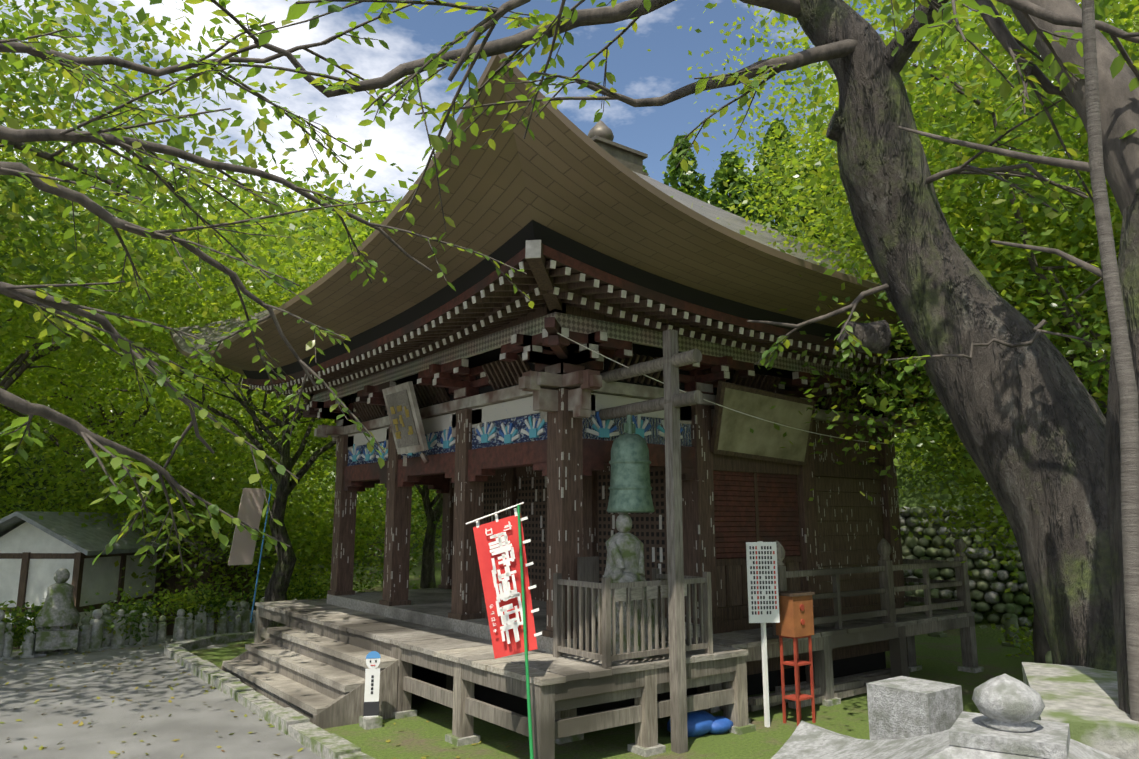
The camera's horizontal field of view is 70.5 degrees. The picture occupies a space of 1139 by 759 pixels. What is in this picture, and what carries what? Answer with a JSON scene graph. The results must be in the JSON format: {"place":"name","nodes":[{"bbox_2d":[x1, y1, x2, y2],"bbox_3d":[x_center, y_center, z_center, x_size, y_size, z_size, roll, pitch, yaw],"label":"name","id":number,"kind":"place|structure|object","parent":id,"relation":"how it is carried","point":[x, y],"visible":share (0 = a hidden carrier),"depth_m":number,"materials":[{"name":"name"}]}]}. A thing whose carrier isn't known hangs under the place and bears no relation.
{"place":"outdoors","nodes":[
{"label":"outdoors","id":0,"kind":"place"},
{"bbox_2d":[0,322,1109,758],"bbox_3d":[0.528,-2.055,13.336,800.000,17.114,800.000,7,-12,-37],"label":"ground","id":1,"kind":"structure","parent":0,"point":[192,724],"depth_m":8.93,"materials":[{"name":"grey stone"}]},
{"bbox_2d":[0,99,55,180],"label":"tree","id":2,"kind":"object","parent":1,"relation":"on","point":[1,145],"visible":0.19,"depth_m":13.61,"materials":[{"name":"green plant"}]},
{"bbox_2d":[0,248,133,389],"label":"maple tree","id":3,"kind":"object","parent":1,"relation":"on","point":[6,382],"visible":0.15,"depth_m":18.49,"materials":[{"name":"brown plant"}]},
{"bbox_2d":[0,122,141,200],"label":"tree","id":4,"kind":"object","parent":1,"relation":"on","point":[41,154],"visible":0.5,"depth_m":11.60,"materials":[{"name":"brown plant"}]},
{"bbox_2d":[0,342,158,505],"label":"tree","id":5,"kind":"object","parent":1,"relation":"on","point":[145,412],"visible":0.17,"depth_m":27.16,"materials":[{"name":"green plant"}]},
{"bbox_2d":[0,484,275,649],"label":"huts","id":6,"kind":"object","parent":1,"relation":"on","point":[36,553],"visible":0.46,"depth_m":18.06,"materials":[{"name":"paint"}]},
{"bbox_2d":[0,163,417,650],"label":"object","id":7,"kind":"object","parent":1,"relation":"on","point":[140,610],"visible":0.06,"depth_m":17.22,"materials":[{"name":"green plant"}]},
{"bbox_2d":[122,327,335,627],"bbox_3d":[-5.806,2.201,18.937,9.142,7.142,5.466,-5,-11,29],"label":"maple tree","id":8,"kind":"object","parent":1,"relation":"on","point":[277,585],"visible":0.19,"depth_m":17.44,"materials":[{"name":"brown plant"}]},
{"bbox_2d":[0,640,524,758],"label":"fallen leaf","id":9,"kind":"object","parent":1,"relation":"on","point":[114,752],"visible":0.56,"depth_m":8.84,"materials":[{"name":"plant"}]},
{"bbox_2d":[164,631,374,758],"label":"path kerb","id":10,"kind":"structure","parent":1,"relation":"on","point":[302,729],"depth_m":9.10,"materials":[{"name":"stone"}]},
{"bbox_2d":[359,651,382,729],"bbox_3d":[-2.075,3.250,8.467,0.180,0.758,0.180,7,-12,-37],"label":"child cutout sign","id":11,"kind":"object","parent":1,"relation":"on","point":[370,718],"visible":1,"depth_m":8.45,"materials":[{"name":"wood"}]},
{"bbox_2d":[303,400,442,588],"bbox_3d":[-4.188,3.191,22.962,7.674,6.191,5.177,7,-12,-37],"label":"maple tree","id":12,"kind":"object","parent":1,"relation":"on","point":[428,568],"visible":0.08,"depth_m":22.93,"materials":[{"name":"brown plant"}]},
{"bbox_2d":[367,485,384,556],"bbox_3d":[-7.490,2.829,34.490,9.308,9.219,9.527,7,-12,-37],"label":"tree","id":13,"kind":"object","parent":1,"relation":"on","point":[375,534],"visible":0.02,"depth_m":32.94,"materials":[{"name":"green plant"}]},
{"bbox_2d":[466,502,541,758],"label":"nobori banner","id":14,"kind":"object","parent":1,"relation":"on","point":[501,554],"visible":1,"depth_m":6.93,"materials":[{"name":"red fabric"}]},
{"bbox_2d":[0,568,1052,663],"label":"stone statues","id":15,"kind":"object","parent":1,"relation":"on","point":[58,609],"visible":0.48,"depth_m":14.09,"materials":[{"name":"stone"}]},
{"bbox_2d":[0,0,1138,656],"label":"trees","id":16,"kind":"object","parent":1,"relation":"on","point":[16,206],"visible":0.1,"depth_m":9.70,"materials":[{"name":"green plant"}]},
{"bbox_2d":[0,0,1138,721],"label":"cherry tree","id":17,"kind":"object","parent":1,"relation":"on","point":[1052,448],"depth_m":3.79,"materials":[{"name":"plant"}]},
{"bbox_2d":[170,53,1103,758],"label":"temple hall","id":18,"kind":"structure","parent":1,"relation":"on","point":[482,389],"depth_m":9.24,"materials":[{"name":"brown wood"}]},
{"bbox_2d":[553,513,712,668],"bbox_3d":[0.643,2.030,8.149,1.400,1.450,0.820,7,-12,-37],"label":"kannon statue","id":19,"kind":"object","parent":18,"relation":"on","point":[616,611],"visible":0.94,"depth_m":7.88,"materials":[{"name":"stone"}]},
{"bbox_2d":[557,333,893,443],"bbox_3d":[2.473,0.271,10.030,6.758,0.744,0.011,8,-13,-39],"label":"wire","id":20,"kind":"object","parent":18,"relation":"attached to","point":[707,400],"visible":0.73,"depth_m":9.44,"materials":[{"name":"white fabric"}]},
{"bbox_2d":[667,710,732,736],"bbox_3d":[1.310,3.482,8.174,0.744,0.240,0.385,5,-11,-26],"label":"tarp bundle","id":21,"kind":"object","parent":1,"relation":"on","point":[700,722],"visible":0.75,"depth_m":8.05,"materials":[{"name":"blue plastic"}]},
{"bbox_2d":[746,541,815,726],"bbox_3d":[2.287,2.697,8.622,0.758,1.900,0.300,7,-12,-37],"label":"sign and alarm box","id":22,"kind":"object","parent":1,"relation":"on","point":[789,614],"visible":1,"depth_m":8.62,"materials":[{"name":"white"}]},
{"bbox_2d":[643,112,965,254],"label":"background trees","id":23,"kind":"object","parent":1,"relation":"on","point":[713,197],"visible":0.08,"depth_m":24.53,"materials":[{"name":"green plant"}]},
{"bbox_2d":[771,674,1119,758],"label":"stone lantern","id":24,"kind":"object","parent":1,"relation":"on","point":[1005,724],"visible":1,"depth_m":1.86,"materials":[{"name":"stone"}]},
{"bbox_2d":[822,245,1110,663],"bbox_3d":[6.867,0.909,11.424,3.593,7.019,6.179,7,-12,-37],"label":"tree","id":25,"kind":"object","parent":1,"relation":"on","point":[1041,647],"visible":0.02,"depth_m":10.33,"materials":[{"name":"brown plant"}]},
{"bbox_2d":[866,662,1138,758],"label":"stone blocks","id":26,"kind":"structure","parent":1,"relation":"on","point":[1082,702],"depth_m":2.79,"materials":[{"name":"stone"}]},
{"bbox_2d":[919,267,1102,400],"bbox_3d":[5.468,1.558,8.967,2.566,4.933,4.702,-7,-12,34],"label":"tree","id":27,"kind":"object","parent":1,"relation":"on","point":[1093,334],"visible":0.06,"depth_m":7.49,"materials":[{"name":"brown plant"}]},
{"bbox_2d":[912,62,1118,373],"bbox_3d":[5.882,0.130,7.207,4.875,7.126,3.793,7,-12,-37],"label":"tree","id":28,"kind":"object","parent":1,"relation":"on","point":[1033,263],"visible":0.15,"depth_m":7.83,"materials":[{"name":"brown plant"}]},
{"bbox_2d":[918,2,1137,366],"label":"tree","id":29,"kind":"object","parent":1,"relation":"on","point":[1044,149],"visible":0.04,"depth_m":11.34,"materials":[{"name":"green plant"}]},
{"bbox_2d":[969,252,1108,417],"bbox_3d":[6.136,0.831,8.560,2.135,6.200,4.094,7,-12,-37],"label":"tree","id":30,"kind":"object","parent":1,"relation":"on","point":[1065,330],"visible":0.02,"depth_m":9.08,"materials":[{"name":"green plant"}]},
{"bbox_2d":[0,0,1119,260],"label":"sky","id":31,"kind":"structure","parent":0,"point":[639,73],"materials":[{"name":"blue"}]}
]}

